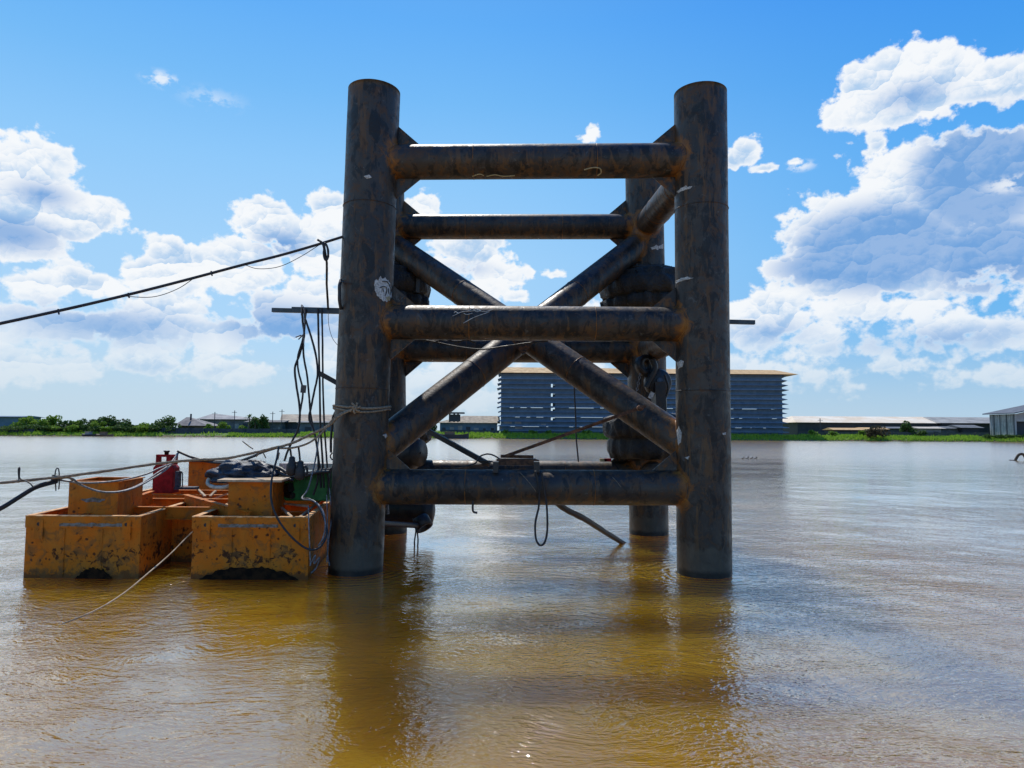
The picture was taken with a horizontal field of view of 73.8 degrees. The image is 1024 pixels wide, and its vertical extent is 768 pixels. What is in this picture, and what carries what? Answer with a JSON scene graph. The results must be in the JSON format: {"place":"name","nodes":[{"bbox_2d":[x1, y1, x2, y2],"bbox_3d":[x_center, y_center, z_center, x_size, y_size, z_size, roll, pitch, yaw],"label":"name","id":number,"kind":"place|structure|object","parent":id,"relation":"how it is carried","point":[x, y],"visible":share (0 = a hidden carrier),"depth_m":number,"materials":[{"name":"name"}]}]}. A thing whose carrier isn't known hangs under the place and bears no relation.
{"place":"outdoors","nodes":[
{"label":"outdoors","id":0,"kind":"place"},
{"bbox_2d":[0,436,1023,767],"bbox_3d":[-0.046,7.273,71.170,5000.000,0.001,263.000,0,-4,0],"label":"river water","id":1,"kind":"structure","parent":0,"point":[862,606],"depth_m":7.97,"materials":[{"name":"liquid"}]},
{"bbox_2d":[82,432,95,435],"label":"moored boat","id":2,"kind":"object","parent":1,"relation":"on","point":[88,434],"visible":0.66,"depth_m":197.46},
{"bbox_2d":[96,432,113,435],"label":"moored boat","id":3,"kind":"object","parent":1,"relation":"on","point":[103,434],"visible":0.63,"depth_m":197.65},
{"bbox_2d":[23,459,330,579],"bbox_3d":[-5.893,2.683,13.679,5.287,2.140,5.535,0,-4,0],"label":"work barge","id":4,"kind":"object","parent":1,"relation":"on","point":[238,532],"visible":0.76,"depth_m":10.96,"materials":[{"name":"orange paint"}]},
{"bbox_2d":[62,531,192,623],"bbox_3d":[-5.214,2.622,9.589,0.225,0.714,2.802,0,-4,3],"label":"water rope","id":5,"kind":"object","parent":4,"relation":"attached to","point":[130,587],"visible":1,"depth_m":9.15,"materials":[{"name":"beige fabric"}]},
{"bbox_2d":[152,450,179,492],"bbox_3d":[-7.143,1.811,14.106,0.420,0.865,0.280,0,-4,0],"label":"red can","id":6,"kind":"object","parent":4,"relation":"on","point":[164,482],"visible":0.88,"depth_m":13.96,"materials":[{"name":"plastic"}]},
{"bbox_2d":[174,471,198,489],"bbox_3d":[-6.623,1.954,13.896,0.430,0.375,0.200,0,-4,0],"label":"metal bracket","id":7,"kind":"object","parent":4,"relation":"on","point":[178,486],"visible":1,"depth_m":13.85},
{"bbox_2d":[204,459,277,483],"bbox_3d":[-4.863,1.563,12.329,1.326,0.411,0.878,0,-4,0],"label":"tarp heap","id":8,"kind":"object","parent":4,"relation":"on","point":[236,468],"visible":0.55,"depth_m":12.04,"materials":[{"name":"fabric"}]},
{"bbox_2d":[177,449,274,463],"bbox_3d":[-5.013,1.293,12.401,2.851,0.376,0.536,-2,-5,32],"label":"cable bundle","id":9,"kind":"object","parent":8,"relation":"on","point":[218,461],"visible":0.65,"depth_m":12.91,"materials":[{"name":"black rubber"}]},
{"bbox_2d":[206,468,284,489],"bbox_3d":[-4.695,1.687,12.237,1.437,0.370,0.655,2,-4,-27],"label":"cloth roll","id":10,"kind":"object","parent":4,"relation":"on","point":[210,485],"visible":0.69,"depth_m":11.97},
{"bbox_2d":[267,463,330,481],"bbox_3d":[-3.997,1.574,12.212,1.726,0.333,0.292,-1,-4,19],"label":"hose coil","id":11,"kind":"object","parent":4,"relation":"on","point":[315,472],"visible":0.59,"depth_m":12.10,"materials":[{"name":"black rubber"}]},
{"bbox_2d":[279,462,331,469],"bbox_3d":[-4.183,1.697,14.115,1.100,0.130,0.500,0,-4,0],"label":"white tray","id":12,"kind":"object","parent":4,"relation":"on","point":[309,465],"visible":0.36,"depth_m":13.87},
{"bbox_2d":[283,473,331,500],"bbox_3d":[-3.779,1.852,12.714,0.889,0.607,0.875,0,-4,0],"label":"green machine","id":13,"kind":"object","parent":4,"relation":"on","point":[295,490],"visible":0.58,"depth_m":12.44,"materials":[{"name":"paint"}]},
{"bbox_2d":[308,488,330,572],"bbox_3d":[-3.104,2.400,11.246,0.224,1.302,0.826,0,-4,10],"label":"wire tangle","id":14,"kind":"object","parent":4,"relation":"hanging from","point":[314,558],"visible":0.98,"depth_m":11.13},
{"bbox_2d":[441,432,468,438],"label":"moored boat","id":15,"kind":"object","parent":1,"relation":"on","point":[450,435],"visible":0.6,"depth_m":194.34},
{"bbox_2d":[328,79,732,578],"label":"pipe tower","id":16,"kind":"structure","parent":1,"relation":"in","point":[652,305],"depth_m":11.72,"materials":[{"name":"metal"}]},
{"bbox_2d":[0,235,342,324],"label":"mooring line","id":17,"kind":"object","parent":16,"relation":"attached to","point":[128,295],"visible":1,"depth_m":10.98,"materials":[{"name":"fabric"}]},
{"bbox_2d":[0,403,390,483],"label":"mooring rope","id":18,"kind":"object","parent":16,"relation":"attached to","point":[354,408],"visible":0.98,"depth_m":11.24,"materials":[{"name":"fabric"}]},
{"bbox_2d":[18,467,33,487],"bbox_3d":[-6.931,1.330,9.729,0.242,0.292,0.019,0,-4,0],"label":"wire tie","id":19,"kind":"object","parent":18,"relation":"attached to","point":[19,469],"visible":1,"depth_m":9.72,"materials":[{"name":"metal"}]},
{"bbox_2d":[51,468,59,490],"bbox_3d":[-6.764,1.413,10.124,0.119,0.342,0.070,0,-4,0],"label":"cable clamp","id":20,"kind":"object","parent":18,"relation":"attached to","point":[55,480],"visible":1,"depth_m":10.12,"materials":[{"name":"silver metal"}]},
{"bbox_2d":[0,480,56,510],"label":"cable bundle","id":21,"kind":"object","parent":20,"relation":"attached to","point":[24,494],"visible":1,"depth_m":9.71,"materials":[{"name":"black rubber"}]},
{"bbox_2d":[57,453,178,492],"bbox_3d":[-6.383,1.494,11.495,0.390,0.582,2.856,0,-4,9],"label":"cable bundle","id":22,"kind":"object","parent":20,"relation":"attached to","point":[167,467],"visible":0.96,"depth_m":11.10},
{"bbox_2d":[286,449,297,475],"bbox_3d":[-3.679,1.296,11.427,0.213,0.487,0.168,-2,-5,30],"label":"shackle block","id":23,"kind":"object","parent":18,"relation":"hanging from","point":[291,465],"depth_m":11.38,"materials":[{"name":"grey metal"}]},
{"bbox_2d":[294,447,307,479],"bbox_3d":[-3.535,1.331,11.425,0.213,0.558,0.168,-2,-5,30],"label":"shackle block","id":24,"kind":"object","parent":18,"relation":"hanging from","point":[300,473],"depth_m":11.38,"materials":[{"name":"grey metal"}]},
{"bbox_2d":[270,447,327,550],"bbox_3d":[-3.539,1.843,11.092,0.928,1.639,0.831,-3,-5,42],"label":"power cable","id":25,"kind":"object","parent":16,"relation":"hanging from","point":[283,527],"visible":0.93,"depth_m":10.85,"materials":[{"name":"black rubber"}]},
{"bbox_2d":[296,304,305,346],"bbox_3d":[-3.808,-1.054,12.271,0.179,0.757,0.078,0,-4,0],"label":"wire tie","id":26,"kind":"object","parent":16,"relation":"attached to","point":[300,336],"visible":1,"depth_m":12.28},
{"bbox_2d":[305,319,318,494],"bbox_3d":[-3.583,0.403,12.199,0.336,3.146,0.041,0,-4,0],"label":"hanging cable","id":27,"kind":"object","parent":26,"relation":"hanging from","point":[316,381],"visible":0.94,"depth_m":12.20,"materials":[{"name":"black rubber"}]},
{"bbox_2d":[301,431,325,545],"bbox_3d":[-3.329,1.704,11.400,0.334,1.824,1.216,2,-4,-22],"label":"grey cable","id":28,"kind":"object","parent":16,"relation":"hanging from","point":[303,495],"visible":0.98,"depth_m":11.46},
{"bbox_2d":[317,239,328,309],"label":"hanging cable","id":29,"kind":"object","parent":16,"relation":"hanging from","point":[325,255],"visible":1,"depth_m":11.81,"materials":[{"name":"black rubber"}]},
{"bbox_2d":[318,372,335,384],"bbox_3d":[-3.217,-0.087,12.058,0.398,0.269,0.050,1,-4,-8],"label":"angle iron","id":30,"kind":"object","parent":16,"relation":"attached to","point":[327,377],"visible":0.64,"depth_m":12.03,"materials":[{"name":"black metal"}]},
{"bbox_2d":[330,411,334,452],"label":"hanging cable","id":31,"kind":"object","parent":16,"relation":"hanging from","point":[331,430],"visible":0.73,"depth_m":11.95,"materials":[{"name":"black rubber"}]},
{"bbox_2d":[327,453,332,494],"bbox_3d":[-3.155,1.565,11.920,0.142,0.745,0.026,0,-4,0],"label":"thin wire","id":32,"kind":"object","parent":31,"relation":"hanging from","point":[330,475],"visible":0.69,"depth_m":11.91,"materials":[{"name":"metal"}]},
{"bbox_2d":[338,279,350,309],"bbox_3d":[-2.857,-1.532,11.521,0.292,0.536,0.135,-3,-5,43],"label":"hose loop","id":33,"kind":"object","parent":16,"relation":"attached to","point":[339,293],"visible":1,"depth_m":11.52,"materials":[{"name":"black rubber"}]},
{"bbox_2d":[412,518,418,545],"bbox_3d":[-2.019,3.150,14.217,0.157,0.704,0.034,0,-4,0],"label":"wire loop","id":34,"kind":"object","parent":16,"relation":"hanging from","point":[416,530],"visible":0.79,"depth_m":14.20,"materials":[{"name":"metal"}]},
{"bbox_2d":[426,429,490,466],"bbox_3d":[-1.063,1.145,12.701,1.630,0.736,0.060,-2,-5,34],"label":"dark strut","id":35,"kind":"object","parent":16,"relation":"attached to","point":[456,446],"visible":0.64,"depth_m":12.64,"materials":[{"name":"black metal"}]},
{"bbox_2d":[420,340,547,349],"bbox_3d":[-0.758,-0.719,12.127,2.805,0.219,0.130,0,-4,0],"label":"beam cable","id":36,"kind":"object","parent":16,"relation":"attached to","point":[438,342],"visible":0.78,"depth_m":12.16,"materials":[{"name":"black rubber"}]},
{"bbox_2d":[452,455,538,468],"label":"rusty channels","id":37,"kind":"object","parent":16,"relation":"on","point":[529,462],"visible":0.82,"depth_m":11.93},
{"bbox_2d":[463,453,499,466],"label":"arched cable","id":38,"kind":"object","parent":37,"relation":"attached to","point":[483,460],"visible":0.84,"depth_m":12.13,"materials":[{"name":"black rubber"}]},
{"bbox_2d":[505,405,645,456],"bbox_3d":[1.077,0.826,11.867,2.471,0.942,0.228,-1,-4,13],"label":"rusty strut","id":39,"kind":"object","parent":37,"relation":"on","point":[639,407],"visible":1,"depth_m":11.88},
{"bbox_2d":[493,461,498,472],"bbox_3d":[-0.275,1.413,11.648,0.090,0.180,0.305,0,-4,0],"label":"beam bracket","id":40,"kind":"object","parent":16,"relation":"attached to","point":[495,466],"visible":1,"depth_m":11.50,"materials":[{"name":"black metal"}]},
{"bbox_2d":[271,307,754,324],"bbox_3d":[0.024,-1.253,12.515,8.847,0.270,0.075,0,-4,0],"label":"steel bar","id":41,"kind":"object","parent":16,"relation":"attached to","point":[313,310],"visible":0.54,"depth_m":12.48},
{"bbox_2d":[283,308,304,460],"bbox_3d":[-3.926,0.004,12.326,0.334,2.774,0.042,0,-4,0],"label":"hanging cable","id":42,"kind":"object","parent":41,"relation":"hanging from","point":[297,392],"visible":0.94,"depth_m":12.31,"materials":[{"name":"black rubber"}]},
{"bbox_2d":[297,310,305,423],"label":"hanging cable","id":43,"kind":"object","parent":41,"relation":"hanging from","point":[300,379],"visible":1,"depth_m":12.28,"materials":[{"name":"black rubber"}]},
{"bbox_2d":[300,385,306,392],"bbox_3d":[-3.736,0.089,12.221,0.101,0.147,0.030,0,-4,0],"label":"cable tag","id":44,"kind":"object","parent":43,"relation":"attached to","point":[303,389],"visible":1,"depth_m":12.21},
{"bbox_2d":[302,309,321,487],"bbox_3d":[-3.613,0.248,12.360,0.423,3.244,0.038,0,-4,0],"label":"hanging cable","id":45,"kind":"object","parent":41,"relation":"hanging from","point":[309,401],"visible":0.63,"depth_m":12.36,"materials":[{"name":"black rubber"}]},
{"bbox_2d":[317,308,324,487],"bbox_3d":[-3.448,0.241,12.310,0.226,3.244,0.040,0,-4,0],"label":"hanging cable","id":46,"kind":"object","parent":41,"relation":"hanging from","point":[320,426],"visible":0.92,"depth_m":12.30,"materials":[{"name":"black rubber"}]},
{"bbox_2d":[321,308,329,487],"bbox_3d":[-3.368,0.241,12.310,0.240,3.244,0.036,0,-4,0],"label":"hanging cable","id":47,"kind":"object","parent":41,"relation":"hanging from","point":[323,393],"visible":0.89,"depth_m":12.30,"materials":[{"name":"black rubber"}]},
{"bbox_2d":[534,461,539,472],"bbox_3d":[0.418,1.413,11.648,0.090,0.180,0.305,0,-4,0],"label":"beam bracket","id":48,"kind":"object","parent":16,"relation":"attached to","point":[536,465],"visible":0.96,"depth_m":11.50,"materials":[{"name":"black metal"}]},
{"bbox_2d":[534,471,548,545],"bbox_3d":[0.489,2.071,11.347,0.244,1.254,0.119,0,-4,0],"label":"cable loop","id":49,"kind":"object","parent":16,"relation":"hanging from","point":[547,524],"visible":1,"depth_m":11.35,"materials":[{"name":"black rubber"}]},
{"bbox_2d":[574,388,578,461],"bbox_3d":[1.373,0.843,14.577,0.122,1.630,0.034,0,-4,0],"label":"plumb wire","id":50,"kind":"object","parent":16,"relation":"hanging from","point":[576,425],"visible":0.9,"depth_m":14.56,"materials":[{"name":"black metal"}]},
{"bbox_2d":[555,505,625,543],"bbox_3d":[1.737,2.871,13.521,0.182,1.613,4.192,-2,-4,30],"label":"slanted pole","id":51,"kind":"object","parent":16,"relation":"attached to","point":[584,518],"visible":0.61,"depth_m":12.96,"materials":[{"name":"black metal"}]},
{"bbox_2d":[634,354,671,411],"bbox_3d":[3.118,0.032,15.132,0.854,1.379,0.505,0,-4,0],"label":"chain hoist","id":52,"kind":"object","parent":16,"relation":"hanging from","point":[657,383],"visible":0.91,"depth_m":14.97,"materials":[{"name":"black metal"}]},
{"bbox_2d":[1013,453,1023,460],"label":"driftwood","id":53,"kind":"object","parent":1,"relation":"on","point":[1017,456],"visible":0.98,"depth_m":61.63,"materials":[{"name":"wood"}]},
{"bbox_2d":[0,430,1023,441],"bbox_3d":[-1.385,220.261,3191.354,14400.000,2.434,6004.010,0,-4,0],"label":"river bank","id":54,"kind":"structure","parent":0,"point":[201,435],"depth_m":200.62,"materials":[{"name":"plant"}]},
{"bbox_2d":[0,425,28,430],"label":"bank tree","id":55,"kind":"object","parent":54,"relation":"on","point":[7,428],"visible":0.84,"depth_m":201.74,"materials":[{"name":"green plant"}]},
{"bbox_2d":[1,429,34,432],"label":"quay wall","id":56,"kind":"structure","parent":54,"relation":"on","point":[31,430],"depth_m":203.22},
{"bbox_2d":[0,416,45,426],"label":"blue shed","id":57,"kind":"structure","parent":54,"relation":"on","point":[6,420],"depth_m":221.68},
{"bbox_2d":[10,416,37,425],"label":"tree","id":58,"kind":"object","parent":54,"relation":"on","point":[24,421],"visible":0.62,"depth_m":208.44,"materials":[{"name":"green plant"}]},
{"bbox_2d":[22,424,42,430],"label":"bank tree","id":59,"kind":"object","parent":54,"relation":"on","point":[33,427],"visible":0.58,"depth_m":204.60,"materials":[{"name":"green plant"}]},
{"bbox_2d":[36,419,52,425],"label":"tree","id":60,"kind":"object","parent":54,"relation":"on","point":[43,422],"visible":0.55,"depth_m":209.50,"materials":[{"name":"green plant"}]},
{"bbox_2d":[40,425,52,431],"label":"bank shrub","id":61,"kind":"object","parent":54,"relation":"on","point":[45,429],"visible":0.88,"depth_m":203.02,"materials":[{"name":"green plant"}]},
{"bbox_2d":[43,425,60,429],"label":"bank tree","id":62,"kind":"object","parent":54,"relation":"on","point":[56,426],"visible":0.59,"depth_m":202.94,"materials":[{"name":"green plant"}]},
{"bbox_2d":[46,415,61,425],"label":"tree","id":63,"kind":"object","parent":54,"relation":"on","point":[54,419],"visible":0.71,"depth_m":212.93,"materials":[{"name":"green plant"}]},
{"bbox_2d":[50,427,66,431],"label":"bank shrub","id":64,"kind":"object","parent":54,"relation":"on","point":[59,429],"visible":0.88,"depth_m":203.88,"materials":[{"name":"green plant"}]},
{"bbox_2d":[55,420,73,426],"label":"tree","id":65,"kind":"object","parent":54,"relation":"on","point":[64,423],"visible":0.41,"depth_m":207.01,"materials":[{"name":"green plant"}]},
{"bbox_2d":[63,424,80,431],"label":"bank shrub","id":66,"kind":"object","parent":54,"relation":"on","point":[73,427],"visible":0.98,"depth_m":203.90,"materials":[{"name":"green plant"}]},
{"bbox_2d":[73,420,81,424],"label":"bank tree","id":67,"kind":"object","parent":54,"relation":"on","point":[77,422],"visible":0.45,"depth_m":210.98,"materials":[{"name":"green plant"}]},
{"bbox_2d":[77,424,90,431],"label":"bank shrub","id":68,"kind":"object","parent":54,"relation":"on","point":[83,427],"visible":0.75,"depth_m":204.59,"materials":[{"name":"green plant"}]},
{"bbox_2d":[80,418,95,425],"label":"tree","id":69,"kind":"object","parent":54,"relation":"on","point":[83,420],"visible":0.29,"depth_m":211.21,"materials":[{"name":"green plant"}]},
{"bbox_2d":[87,425,101,432],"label":"bank shrub","id":70,"kind":"object","parent":54,"relation":"on","point":[96,428],"visible":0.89,"depth_m":203.75,"materials":[{"name":"green plant"}]},
{"bbox_2d":[90,420,106,427],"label":"tree","id":71,"kind":"object","parent":54,"relation":"on","point":[92,425],"visible":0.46,"depth_m":206.51,"materials":[{"name":"green plant"}]},
{"bbox_2d":[93,415,119,426],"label":"tree","id":72,"kind":"object","parent":54,"relation":"on","point":[110,421],"visible":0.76,"depth_m":209.87,"materials":[{"name":"green plant"}]},
{"bbox_2d":[100,426,113,431],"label":"bank shrub","id":73,"kind":"object","parent":54,"relation":"on","point":[106,429],"visible":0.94,"depth_m":203.16,"materials":[{"name":"green plant"}]},
{"bbox_2d":[112,424,125,431],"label":"bank shrub","id":74,"kind":"object","parent":54,"relation":"on","point":[120,428],"visible":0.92,"depth_m":204.36,"materials":[{"name":"green plant"}]},
{"bbox_2d":[119,419,131,425],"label":"tree","id":75,"kind":"object","parent":54,"relation":"on","point":[125,422],"visible":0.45,"depth_m":209.15,"materials":[{"name":"green plant"}]},
{"bbox_2d":[125,424,137,431],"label":"bank shrub","id":76,"kind":"object","parent":54,"relation":"on","point":[129,427],"visible":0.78,"depth_m":204.25,"materials":[{"name":"green plant"}]},
{"bbox_2d":[133,426,147,432],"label":"bank shrub","id":77,"kind":"object","parent":54,"relation":"on","point":[140,429],"visible":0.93,"depth_m":203.50,"materials":[{"name":"green plant"}]},
{"bbox_2d":[147,423,161,432],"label":"bank shrub","id":78,"kind":"object","parent":54,"relation":"on","point":[152,426],"visible":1,"depth_m":203.35,"materials":[{"name":"green plant"}]},
{"bbox_2d":[150,415,180,427],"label":"tree","id":79,"kind":"object","parent":54,"relation":"on","point":[167,421],"visible":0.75,"depth_m":208.04,"materials":[{"name":"green plant"}]},
{"bbox_2d":[162,425,175,431],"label":"bank shrub","id":80,"kind":"object","parent":54,"relation":"on","point":[168,427],"visible":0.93,"depth_m":204.16,"materials":[{"name":"green plant"}]},
{"bbox_2d":[177,417,218,427],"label":"hip roof house","id":81,"kind":"structure","parent":54,"relation":"on","point":[186,422],"depth_m":214.74,"materials":[{"name":"metal"}]},
{"bbox_2d":[216,422,230,428],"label":"bank tree","id":82,"kind":"object","parent":54,"relation":"on","point":[222,425],"visible":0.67,"depth_m":207.95,"materials":[{"name":"green plant"}]},
{"bbox_2d":[149,428,299,433],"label":"quay wall","id":83,"kind":"structure","parent":54,"relation":"on","point":[200,430],"depth_m":204.24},
{"bbox_2d":[197,414,267,427],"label":"warehouse","id":84,"kind":"structure","parent":54,"relation":"on","point":[239,420],"depth_m":229.68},
{"bbox_2d":[248,417,260,428],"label":"tree","id":85,"kind":"object","parent":54,"relation":"on","point":[252,426],"visible":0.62,"depth_m":217.02,"materials":[{"name":"green plant"}]},
{"bbox_2d":[259,414,269,428],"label":"tree","id":86,"kind":"object","parent":54,"relation":"on","point":[264,421],"visible":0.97,"depth_m":217.73,"materials":[{"name":"green plant"}]},
{"bbox_2d":[245,420,289,428],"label":"factory huts","id":87,"kind":"object","parent":54,"relation":"on","point":[276,424],"visible":0.23,"depth_m":221.63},
{"bbox_2d":[280,414,331,428],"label":"tan warehouse","id":88,"kind":"structure","parent":54,"relation":"on","point":[293,421],"depth_m":229.13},
{"bbox_2d":[297,421,333,431],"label":"grey hall","id":89,"kind":"structure","parent":54,"relation":"on","point":[305,426],"depth_m":213.54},
{"bbox_2d":[439,416,499,431],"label":"dock building","id":90,"kind":"structure","parent":54,"relation":"on","point":[478,423],"depth_m":215.62,"materials":[{"name":"metal"}]},
{"bbox_2d":[449,412,464,421],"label":"hut","id":91,"kind":"object","parent":90,"relation":"on","point":[454,416],"visible":0.86,"depth_m":213.16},
{"bbox_2d":[441,430,498,433],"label":"boundary wall","id":92,"kind":"structure","parent":54,"relation":"on","point":[479,431],"depth_m":209.24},
{"bbox_2d":[497,367,797,434],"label":"louvred building","id":93,"kind":"structure","parent":54,"relation":"on","point":[755,395],"depth_m":211.96,"materials":[{"name":"metal"}]},
{"bbox_2d":[823,428,866,431],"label":"lean to","id":94,"kind":"object","parent":54,"relation":"on","point":[844,429],"visible":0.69,"depth_m":215.55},
{"bbox_2d":[783,416,937,434],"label":"long shed","id":95,"kind":"structure","parent":54,"relation":"on","point":[794,424],"depth_m":229.18,"materials":[{"name":"metal"}]},
{"bbox_2d":[857,429,865,435],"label":"bank bush","id":96,"kind":"object","parent":54,"relation":"on","point":[861,432],"visible":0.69,"depth_m":207.84,"materials":[{"name":"green plant"}]},
{"bbox_2d":[865,425,890,437],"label":"bare bush","id":97,"kind":"object","parent":54,"relation":"on","point":[872,432],"visible":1,"depth_m":201.32,"materials":[{"name":"brown plant"}]},
{"bbox_2d":[883,427,901,431],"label":"block row","id":98,"kind":"object","parent":54,"relation":"on","point":[893,429],"visible":0.12,"depth_m":218.55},
{"bbox_2d":[797,431,988,435],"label":"boundary wall","id":99,"kind":"structure","parent":54,"relation":"on","point":[910,434],"depth_m":211.25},
{"bbox_2d":[899,420,916,434],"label":"tree","id":100,"kind":"object","parent":54,"relation":"on","point":[906,427],"visible":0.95,"depth_m":211.99,"materials":[{"name":"green plant"}]},
{"bbox_2d":[916,430,927,435],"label":"bank bush","id":101,"kind":"object","parent":54,"relation":"on","point":[922,432],"visible":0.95,"depth_m":207.98,"materials":[{"name":"green plant"}]},
{"bbox_2d":[913,427,945,431],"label":"house","id":102,"kind":"structure","parent":54,"relation":"on","point":[931,429],"depth_m":213.58,"materials":[{"name":"metal"}]},
{"bbox_2d":[931,426,959,432],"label":"house","id":103,"kind":"structure","parent":54,"relation":"on","point":[948,429],"depth_m":216.56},
{"bbox_2d":[923,417,989,434],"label":"long shed","id":104,"kind":"structure","parent":54,"relation":"on","point":[984,422],"depth_m":228.32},
{"bbox_2d":[949,425,983,432],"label":"arched shed","id":105,"kind":"structure","parent":54,"relation":"on","point":[968,428],"depth_m":214.61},
{"bbox_2d":[993,434,1004,437],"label":"bank bush","id":106,"kind":"object","parent":54,"relation":"on","point":[999,436],"visible":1,"depth_m":203.12,"materials":[{"name":"green plant"}]},
{"bbox_2d":[982,405,1023,435],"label":"corner shed","id":107,"kind":"structure","parent":54,"relation":"on","point":[1007,421],"depth_m":209.76,"materials":[{"name":"metal"}]},
{"bbox_2d":[1003,434,1014,438],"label":"bank bush","id":108,"kind":"object","parent":54,"relation":"on","point":[1008,436],"visible":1,"depth_m":202.63,"materials":[{"name":"green plant"}]},
{"bbox_2d":[0,0,1023,429],"label":"sky","id":109,"kind":"structure","parent":0,"point":[876,147],"materials":[{"name":"blue"}]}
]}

